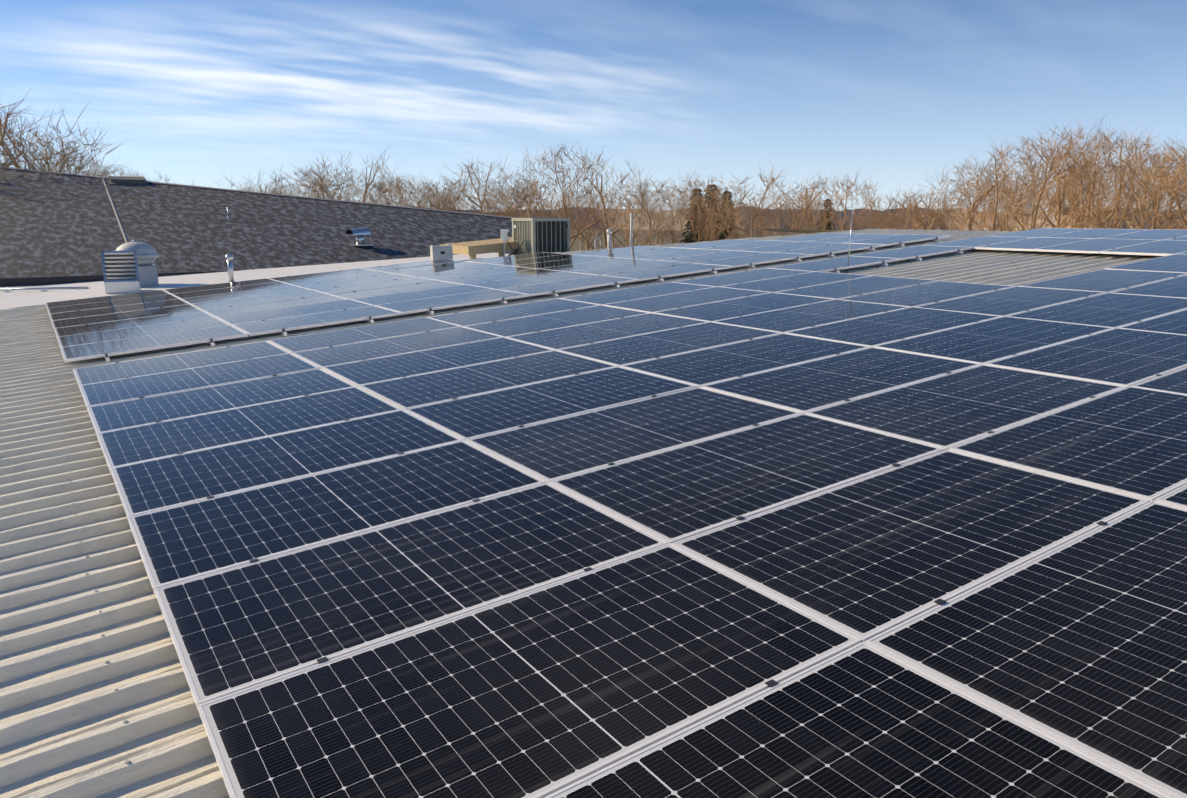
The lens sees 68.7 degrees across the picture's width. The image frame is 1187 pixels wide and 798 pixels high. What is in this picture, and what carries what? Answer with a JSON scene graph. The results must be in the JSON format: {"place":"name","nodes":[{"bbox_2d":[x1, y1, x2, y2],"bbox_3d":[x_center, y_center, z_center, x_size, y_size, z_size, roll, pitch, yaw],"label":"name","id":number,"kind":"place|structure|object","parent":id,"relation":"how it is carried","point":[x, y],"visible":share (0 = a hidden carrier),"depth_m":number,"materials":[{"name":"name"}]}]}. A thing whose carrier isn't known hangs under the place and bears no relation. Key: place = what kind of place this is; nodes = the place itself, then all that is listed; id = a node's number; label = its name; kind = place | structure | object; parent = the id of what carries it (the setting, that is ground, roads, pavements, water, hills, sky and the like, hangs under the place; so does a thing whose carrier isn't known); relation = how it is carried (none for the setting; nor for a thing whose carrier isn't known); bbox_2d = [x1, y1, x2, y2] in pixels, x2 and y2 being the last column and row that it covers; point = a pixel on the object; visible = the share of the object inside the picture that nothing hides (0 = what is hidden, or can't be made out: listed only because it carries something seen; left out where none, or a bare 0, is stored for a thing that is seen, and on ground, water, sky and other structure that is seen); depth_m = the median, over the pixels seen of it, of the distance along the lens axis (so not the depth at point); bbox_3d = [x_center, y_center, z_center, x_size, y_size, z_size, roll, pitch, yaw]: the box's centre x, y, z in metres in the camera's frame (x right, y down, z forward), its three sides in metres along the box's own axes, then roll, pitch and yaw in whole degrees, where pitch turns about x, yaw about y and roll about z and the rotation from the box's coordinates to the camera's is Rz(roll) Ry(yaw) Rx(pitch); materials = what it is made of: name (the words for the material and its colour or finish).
{"place":"outdoors","nodes":[
{"label":"outdoors","id":0,"kind":"place"},
{"bbox_2d":[511,217,569,254],"bbox_3d":[-1.374,-4.164,22.699,1.132,1.170,1.062,-8,15,-34],"label":"ac condenser","id":1,"kind":"object","parent":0,"point":[543,234],"visible":0.94,"depth_m":22.31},
{"bbox_2d":[0,0,1186,211],"label":"sky","id":2,"kind":"structure","parent":0,"point":[895,92],"materials":[{"name":"blue"}]},
{"bbox_2d":[570,229,974,250],"bbox_3d":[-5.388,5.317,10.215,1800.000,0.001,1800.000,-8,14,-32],"label":"ground","id":3,"kind":"structure","parent":0,"point":[577,247],"depth_m":269.13,"materials":[{"name":"brown soil"}]},
{"bbox_2d":[0,99,129,176],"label":"bare tree","id":4,"kind":"object","parent":3,"relation":"on","point":[63,156],"visible":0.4,"depth_m":43.07,"materials":[{"name":"brown plant"}]},
{"bbox_2d":[0,89,136,181],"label":"bare tree","id":5,"kind":"object","parent":3,"relation":"on","point":[4,129],"visible":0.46,"depth_m":34.99,"materials":[{"name":"brown plant"}]},
{"bbox_2d":[287,146,423,205],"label":"bare tree","id":6,"kind":"object","parent":3,"relation":"on","point":[367,185],"visible":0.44,"depth_m":63.98,"materials":[{"name":"brown plant"}]},
{"bbox_2d":[409,157,562,217],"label":"bare tree","id":7,"kind":"object","parent":3,"relation":"on","point":[506,212],"visible":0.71,"depth_m":53.12,"materials":[{"name":"brown plant"}]},
{"bbox_2d":[491,139,632,251],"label":"bare tree","id":8,"kind":"object","parent":3,"relation":"on","point":[569,187],"visible":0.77,"depth_m":64.17,"materials":[{"name":"brown plant"}]},
{"bbox_2d":[552,159,673,249],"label":"bare tree","id":9,"kind":"object","parent":3,"relation":"on","point":[601,196],"visible":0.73,"depth_m":70.62,"materials":[{"name":"brown plant"}]},
{"bbox_2d":[599,164,699,247],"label":"bare tree","id":10,"kind":"object","parent":3,"relation":"on","point":[650,219],"visible":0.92,"depth_m":59.41,"materials":[{"name":"brown plant"}]},
{"bbox_2d":[654,170,737,243],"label":"bare tree","id":11,"kind":"object","parent":3,"relation":"on","point":[700,211],"visible":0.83,"depth_m":62.15,"materials":[{"name":"brown plant"}]},
{"bbox_2d":[683,161,820,240],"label":"bare tree","id":12,"kind":"object","parent":3,"relation":"on","point":[735,210],"visible":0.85,"depth_m":54.71,"materials":[{"name":"brown plant"}]},
{"bbox_2d":[728,168,855,238],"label":"bare tree","id":13,"kind":"object","parent":3,"relation":"on","point":[803,209],"visible":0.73,"depth_m":57.81,"materials":[{"name":"brown plant"}]},
{"bbox_2d":[780,170,920,233],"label":"bare tree","id":14,"kind":"object","parent":3,"relation":"on","point":[849,194],"visible":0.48,"depth_m":65.19,"materials":[{"name":"brown plant"}]},
{"bbox_2d":[841,182,989,230],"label":"bare tree","id":15,"kind":"object","parent":3,"relation":"on","point":[911,214],"visible":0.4,"depth_m":50.79,"materials":[{"name":"brown plant"}]},
{"bbox_2d":[905,152,1072,231],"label":"bare tree","id":16,"kind":"object","parent":3,"relation":"on","point":[982,211],"visible":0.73,"depth_m":50.25,"materials":[{"name":"brown plant"}]},
{"bbox_2d":[917,136,1070,231],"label":"bare tree","id":17,"kind":"object","parent":3,"relation":"on","point":[997,195],"visible":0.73,"depth_m":50.62,"materials":[{"name":"brown plant"}]},
{"bbox_2d":[953,129,1128,231],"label":"bare tree","id":18,"kind":"object","parent":3,"relation":"on","point":[1046,179],"visible":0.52,"depth_m":54.16,"materials":[{"name":"brown plant"}]},
{"bbox_2d":[981,117,1132,230],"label":"bare tree","id":19,"kind":"object","parent":3,"relation":"on","point":[1074,225],"visible":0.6,"depth_m":59.06,"materials":[{"name":"brown plant"}]},
{"bbox_2d":[1004,118,1186,228],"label":"bare tree","id":20,"kind":"object","parent":3,"relation":"on","point":[1096,178],"visible":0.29,"depth_m":62.60,"materials":[{"name":"brown plant"}]},
{"bbox_2d":[1042,114,1185,228],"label":"bare tree","id":21,"kind":"object","parent":3,"relation":"on","point":[1120,180],"visible":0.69,"depth_m":56.48,"materials":[{"name":"brown plant"}]},
{"bbox_2d":[1054,132,1186,229],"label":"bare tree","id":22,"kind":"object","parent":3,"relation":"on","point":[1156,207],"visible":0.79,"depth_m":49.30,"materials":[{"name":"brown plant"}]},
{"bbox_2d":[413,206,1184,231],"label":"distant hills","id":23,"kind":"structure","parent":0,"point":[819,212],"depth_m":402.19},
{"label":"building walls","id":24,"kind":"object","parent":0,"visible":0},
{"bbox_2d":[0,168,511,277],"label":"shingle roof","id":25,"kind":"structure","parent":24,"relation":"on","point":[62,225],"depth_m":28.64,"materials":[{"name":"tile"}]},
{"bbox_2d":[0,270,241,286],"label":"shingle roof fascia","id":26,"kind":"structure","parent":25,"relation":"attached to","point":[24,281],"depth_m":21.78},
{"bbox_2d":[1,167,516,242],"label":"shingle ridge caps","id":27,"kind":"object","parent":25,"relation":"on","point":[116,214],"visible":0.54,"depth_m":33.98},
{"bbox_2d":[0,253,512,309],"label":"flat roof","id":28,"kind":"structure","parent":24,"relation":"on","point":[11,299],"depth_m":21.36,"materials":[{"name":"white"}]},
{"bbox_2d":[101,251,140,293],"bbox_3d":[-10.274,-2.774,18.905,0.670,0.892,0.500,-6,13,-24],"label":"louvered vent","id":29,"kind":"object","parent":28,"relation":"on","point":[120,271],"visible":1,"depth_m":18.78,"materials":[{"name":"metal"}]},
{"bbox_2d":[116,240,158,286],"bbox_3d":[-10.649,-3.175,20.279,0.926,1.066,0.940,-8,14,-32],"label":"roof exhaust fan","id":30,"kind":"object","parent":28,"relation":"on","point":[147,255],"visible":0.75,"depth_m":20.08,"materials":[{"name":"metal"}]},
{"bbox_2d":[440,237,517,258],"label":"ac timber platform","id":31,"kind":"structure","parent":28,"relation":"on","point":[471,249],"depth_m":22.45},
{"bbox_2d":[0,229,1162,797],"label":"corrugated metal roof","id":32,"kind":"structure","parent":24,"relation":"on","point":[66,711],"depth_m":4.09,"materials":[{"name":"metal"}]},
{"bbox_2d":[47,294,178,313],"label":"solar panel","id":33,"kind":"object","parent":32,"relation":"on","point":[69,308],"visible":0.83,"depth_m":15.14,"materials":[{"name":"blue glass"}]},
{"bbox_2d":[49,299,188,320],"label":"solar panel","id":34,"kind":"object","parent":32,"relation":"on","point":[109,310],"visible":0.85,"depth_m":14.23,"materials":[{"name":"blue glass"}]},
{"bbox_2d":[51,304,200,328],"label":"solar panel","id":35,"kind":"object","parent":32,"relation":"on","point":[120,316],"visible":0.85,"depth_m":13.34,"materials":[{"name":"blue glass"}]},
{"bbox_2d":[54,310,213,336],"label":"solar panel","id":36,"kind":"object","parent":32,"relation":"on","point":[120,324],"visible":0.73,"depth_m":12.47,"materials":[{"name":"blue glass"}]},
{"bbox_2d":[57,317,229,346],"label":"solar panel","id":37,"kind":"object","parent":32,"relation":"on","point":[101,336],"visible":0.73,"depth_m":11.57,"materials":[{"name":"blue glass"}]},
{"bbox_2d":[60,325,247,361],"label":"solar panel","id":38,"kind":"object","parent":32,"relation":"on","point":[134,344],"visible":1,"depth_m":10.58,"materials":[{"name":"blue glass"}]},
{"bbox_2d":[73,341,289,388],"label":"solar panel","id":39,"kind":"object","parent":32,"relation":"on","point":[130,369],"visible":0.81,"depth_m":9.16,"materials":[{"name":"blue glass"}]},
{"bbox_2d":[79,353,319,407],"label":"solar panel","id":40,"kind":"object","parent":32,"relation":"on","point":[114,391],"visible":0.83,"depth_m":8.24,"materials":[{"name":"blue glass"}]},
{"bbox_2d":[87,368,354,434],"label":"solar panel","id":41,"kind":"object","parent":32,"relation":"on","point":[140,411],"visible":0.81,"depth_m":7.35,"materials":[{"name":"blue glass"}]},
{"bbox_2d":[97,386,401,472],"bbox_3d":[-2.569,0.185,6.525,1.978,0.042,1.078,-12,17,-31],"label":"solar panel","id":42,"kind":"object","parent":32,"relation":"on","point":[135,444],"visible":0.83,"depth_m":6.45,"materials":[{"name":"blue glass"}]},
{"bbox_2d":[191,290,328,309],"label":"solar panel","id":43,"kind":"object","parent":32,"relation":"on","point":[253,300],"visible":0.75,"depth_m":14.37,"materials":[{"name":"blue glass"}]},
{"bbox_2d":[203,294,345,316],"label":"solar panel","id":44,"kind":"object","parent":32,"relation":"on","point":[215,312],"visible":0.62,"depth_m":13.51,"materials":[{"name":"blue glass"}]},
{"bbox_2d":[110,409,462,517],"bbox_3d":[-1.971,0.373,5.632,1.978,0.042,1.078,-12,17,-31],"label":"solar panel","id":45,"kind":"object","parent":32,"relation":"on","point":[143,487],"visible":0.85,"depth_m":5.54,"materials":[{"name":"blue glass"}]},
{"bbox_2d":[216,299,372,324],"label":"solar panel","id":46,"kind":"object","parent":32,"relation":"on","point":[246,317],"visible":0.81,"depth_m":12.58,"materials":[{"name":"blue glass"}]},
{"bbox_2d":[232,306,400,335],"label":"solar panel","id":47,"kind":"object","parent":32,"relation":"on","point":[255,328],"visible":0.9,"depth_m":11.61,"materials":[{"name":"blue glass"}]},
{"bbox_2d":[128,440,545,594],"bbox_3d":[-1.380,0.564,4.737,1.978,0.040,1.078,-13,17,-31],"label":"solar panel","id":48,"kind":"object","parent":32,"relation":"on","point":[183,542],"visible":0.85,"depth_m":4.62,"materials":[{"name":"blue glass"}]},
{"bbox_2d":[268,317,459,352],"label":"solar panel","id":49,"kind":"object","parent":32,"relation":"on","point":[300,343],"visible":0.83,"depth_m":10.17,"materials":[{"name":"blue glass"}]},
{"bbox_2d":[330,281,463,298],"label":"solar panel","id":50,"kind":"object","parent":32,"relation":"on","point":[390,290],"visible":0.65,"depth_m":14.53,"materials":[{"name":"blue glass"}]},
{"bbox_2d":[292,326,502,368],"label":"solar panel","id":51,"kind":"object","parent":32,"relation":"on","point":[352,352],"visible":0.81,"depth_m":9.28,"materials":[{"name":"blue glass"}]},
{"bbox_2d":[155,482,667,711],"bbox_3d":[-0.783,0.753,3.843,1.978,0.040,1.078,-13,17,-31],"label":"solar panel","id":52,"kind":"object","parent":32,"relation":"on","point":[238,628],"visible":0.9,"depth_m":3.70,"materials":[{"name":"black glass"}]},
{"bbox_2d":[352,284,491,305],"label":"solar panel","id":53,"kind":"object","parent":32,"relation":"on","point":[415,295],"visible":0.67,"depth_m":13.63,"materials":[{"name":"blue glass"}]},
{"bbox_2d":[322,337,552,386],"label":"solar panel","id":54,"kind":"object","parent":32,"relation":"on","point":[363,372],"visible":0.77,"depth_m":8.38,"materials":[{"name":"blue glass"}]},
{"bbox_2d":[374,289,528,314],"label":"solar panel","id":55,"kind":"object","parent":32,"relation":"on","point":[442,302],"visible":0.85,"depth_m":12.64,"materials":[{"name":"blue glass"}]},
{"bbox_2d":[359,350,616,408],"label":"solar panel","id":56,"kind":"object","parent":32,"relation":"on","point":[435,387],"visible":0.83,"depth_m":7.48,"materials":[{"name":"blue glass"}]},
{"bbox_2d":[428,298,598,326],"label":"solar panel","id":57,"kind":"object","parent":32,"relation":"on","point":[474,317],"visible":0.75,"depth_m":11.22,"materials":[{"name":"blue glass"}]},
{"bbox_2d":[198,543,861,797],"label":"solar panel","id":58,"kind":"object","parent":32,"relation":"on","point":[544,691],"visible":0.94,"depth_m":2.86,"materials":[{"name":"black glass"}]},
{"bbox_2d":[468,272,596,288],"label":"solar panel","id":59,"kind":"object","parent":32,"relation":"on","point":[507,283],"visible":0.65,"depth_m":14.66,"materials":[{"name":"blue glass"}]},
{"bbox_2d":[404,366,697,440],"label":"solar panel","id":60,"kind":"object","parent":32,"relation":"on","point":[475,416],"visible":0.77,"depth_m":6.57,"materials":[{"name":"blue glass"}]},
{"bbox_2d":[463,305,648,336],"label":"solar panel","id":61,"kind":"object","parent":32,"relation":"on","point":[535,323],"visible":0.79,"depth_m":10.33,"materials":[{"name":"blue glass"}]},
{"bbox_2d":[498,275,637,296],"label":"solar panel","id":62,"kind":"object","parent":32,"relation":"on","point":[565,285],"visible":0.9,"depth_m":13.68,"materials":[{"name":"blue glass"}]},
{"bbox_2d":[506,313,708,349],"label":"solar panel","id":63,"kind":"object","parent":32,"relation":"on","point":[581,334],"visible":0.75,"depth_m":9.42,"materials":[{"name":"blue glass"}]},
{"bbox_2d":[75,229,1176,686],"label":"clamps","id":64,"kind":"object","parent":32,"relation":"on","point":[503,301],"visible":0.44,"depth_m":10.98,"materials":[{"name":"metal"}]},
{"bbox_2d":[466,387,801,481],"bbox_3d":[0.283,0.199,5.766,1.978,0.039,1.078,-12,17,-31],"label":"solar panel","id":65,"kind":"object","parent":32,"relation":"on","point":[552,450],"visible":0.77,"depth_m":5.67,"materials":[{"name":"blue glass"}]},
{"bbox_2d":[560,282,715,304],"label":"solar panel","id":66,"kind":"object","parent":32,"relation":"on","point":[625,294],"visible":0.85,"depth_m":12.26,"materials":[{"name":"blue glass"}]},
{"bbox_2d":[604,263,731,280],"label":"solar panel","id":67,"kind":"object","parent":32,"relation":"on","point":[666,271],"visible":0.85,"depth_m":14.71,"materials":[{"name":"blue glass"}]},
{"bbox_2d":[558,322,780,365],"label":"solar panel","id":68,"kind":"object","parent":32,"relation":"on","point":[649,346],"visible":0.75,"depth_m":8.52,"materials":[{"name":"blue glass"}]},
{"bbox_2d":[603,287,771,312],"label":"solar panel","id":69,"kind":"object","parent":32,"relation":"on","point":[680,299],"visible":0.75,"depth_m":11.34,"materials":[{"name":"blue glass"}]},
{"bbox_2d":[653,292,833,321],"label":"solar panel","id":70,"kind":"object","parent":32,"relation":"on","point":[733,308],"visible":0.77,"depth_m":10.46,"materials":[{"name":"blue glass"}]},
{"bbox_2d":[620,333,869,386],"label":"solar panel","id":71,"kind":"object","parent":32,"relation":"on","point":[700,368],"visible":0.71,"depth_m":7.62,"materials":[{"name":"blue glass"}]},
{"bbox_2d":[674,268,815,286],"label":"solar panel","id":72,"kind":"object","parent":32,"relation":"on","point":[741,277],"visible":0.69,"depth_m":13.29,"materials":[{"name":"blue glass"}]},
{"bbox_2d":[549,413,944,542],"bbox_3d":[0.878,0.387,4.872,1.978,0.041,1.078,-12,17,-31],"label":"solar panel","id":73,"kind":"object","parent":32,"relation":"on","point":[676,494],"visible":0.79,"depth_m":4.76,"materials":[{"name":"blue glass"}]},
{"bbox_2d":[696,252,813,267],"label":"solar panel","id":74,"kind":"object","parent":32,"relation":"on","point":[742,261],"visible":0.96,"depth_m":15.74,"materials":[{"name":"blue glass"}]},
{"bbox_2d":[720,271,872,291],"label":"solar panel","id":75,"kind":"object","parent":32,"relation":"on","point":[784,283],"visible":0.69,"depth_m":12.39,"materials":[{"name":"blue glass"}]},
{"bbox_2d":[712,299,907,332],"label":"solar panel","id":76,"kind":"object","parent":32,"relation":"on","point":[805,316],"visible":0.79,"depth_m":9.56,"materials":[{"name":"blue glass"}]},
{"bbox_2d":[769,256,899,271],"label":"solar panel","id":77,"kind":"object","parent":32,"relation":"on","point":[831,264],"visible":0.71,"depth_m":14.25,"materials":[{"name":"blue glass"}]},
{"bbox_2d":[701,347,981,412],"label":"solar panel","id":78,"kind":"object","parent":32,"relation":"on","point":[808,386],"visible":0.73,"depth_m":6.71,"materials":[{"name":"blue glass"}]},
{"bbox_2d":[775,276,938,298],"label":"solar panel","id":79,"kind":"object","parent":32,"relation":"on","point":[852,287],"visible":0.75,"depth_m":11.48,"materials":[{"name":"blue glass"}]},
{"bbox_2d":[544,641,1174,797],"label":"solar panel","id":80,"kind":"object","parent":32,"relation":"on","point":[863,719],"visible":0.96,"depth_m":2.45,"materials":[{"name":"black glass"}]},
{"bbox_2d":[784,307,1002,346],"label":"solar panel","id":81,"kind":"object","parent":32,"relation":"on","point":[885,327],"visible":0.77,"depth_m":8.65,"materials":[{"name":"blue glass"}]},
{"bbox_2d":[671,449,1149,641],"bbox_3d":[1.472,0.579,3.977,1.978,0.042,1.078,-12,17,-31],"label":"solar panel","id":82,"kind":"object","parent":32,"relation":"on","point":[867,557],"visible":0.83,"depth_m":3.84,"materials":[{"name":"blue glass"}]},
{"bbox_2d":[852,245,972,259],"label":"solar panel","id":83,"kind":"object","parent":32,"relation":"on","point":[906,253],"visible":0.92,"depth_m":15.28,"materials":[{"name":"blue glass"}]},
{"bbox_2d":[841,281,1014,306],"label":"solar panel","id":84,"kind":"object","parent":32,"relation":"on","point":[922,294],"visible":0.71,"depth_m":10.59,"materials":[{"name":"blue glass"}]},
{"bbox_2d":[805,364,1125,449],"bbox_3d":[2.537,0.021,5.900,1.978,0.039,1.078,-12,17,-31],"label":"solar panel","id":85,"kind":"object","parent":32,"relation":"on","point":[946,411],"visible":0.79,"depth_m":5.81,"materials":[{"name":"blue glass"}]},
{"bbox_2d":[873,316,1112,363],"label":"solar panel","id":86,"kind":"object","parent":32,"relation":"on","point":[987,341],"visible":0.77,"depth_m":7.75,"materials":[{"name":"blue glass"}]},
{"bbox_2d":[916,286,1106,315],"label":"solar panel","id":87,"kind":"object","parent":32,"relation":"on","point":[1010,301],"visible":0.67,"depth_m":9.69,"materials":[{"name":"blue glass"}]},
{"bbox_2d":[865,501,1186,797],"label":"solar panel","id":88,"kind":"object","parent":32,"relation":"on","point":[1080,642],"visible":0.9,"depth_m":2.93,"materials":[{"name":"black glass"}]},
{"bbox_2d":[974,237,1092,250],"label":"solar panel","id":89,"kind":"object","parent":32,"relation":"on","point":[1030,244],"visible":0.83,"depth_m":15.41,"materials":[{"name":"blue glass"}]},
{"bbox_2d":[949,386,1186,500],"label":"solar panel","id":90,"kind":"object","parent":32,"relation":"on","point":[1130,440],"visible":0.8,"depth_m":4.87,"materials":[{"name":"blue glass"}]},
{"bbox_2d":[984,328,1186,386],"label":"solar panel","id":91,"kind":"object","parent":32,"relation":"on","point":[1122,357],"visible":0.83,"depth_m":6.82,"materials":[{"name":"blue glass"}]},
{"bbox_2d":[1033,238,1158,253],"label":"solar panel","id":92,"kind":"object","parent":32,"relation":"on","point":[1097,245],"visible":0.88,"depth_m":14.51,"materials":[{"name":"blue glass"}]},
{"bbox_2d":[1008,293,1186,327],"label":"solar panel","id":93,"kind":"object","parent":32,"relation":"on","point":[1114,310],"visible":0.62,"depth_m":8.79,"materials":[{"name":"blue glass"}]},
{"bbox_2d":[1020,269,1186,292],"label":"solar panel","id":94,"kind":"object","parent":32,"relation":"on","point":[1107,280],"visible":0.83,"depth_m":10.72,"materials":[{"name":"blue glass"}]},
{"bbox_2d":[1100,240,1186,255],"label":"solar panel","id":95,"kind":"object","parent":32,"relation":"on","point":[1163,247],"visible":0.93,"depth_m":13.58,"materials":[{"name":"blue glass"}]},
{"bbox_2d":[1104,254,1186,272],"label":"solar panel","id":96,"kind":"object","parent":32,"relation":"on","point":[1174,263],"visible":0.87,"depth_m":11.75,"materials":[{"name":"blue glass"}]},
{"bbox_2d":[1110,275,1186,297],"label":"solar panel","id":97,"kind":"object","parent":32,"relation":"on","point":[1174,287],"visible":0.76,"depth_m":9.85,"materials":[{"name":"blue glass"}]},
{"bbox_2d":[1117,309,1186,334],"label":"solar panel","id":98,"kind":"object","parent":32,"relation":"on","point":[1174,322],"visible":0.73,"depth_m":7.92,"materials":[{"name":"blue glass"}]},
{"bbox_2d":[1131,367,1186,394],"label":"solar panel","id":99,"kind":"object","parent":32,"relation":"on","point":[1175,381],"visible":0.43,"depth_m":5.99,"materials":[{"name":"blue glass"}]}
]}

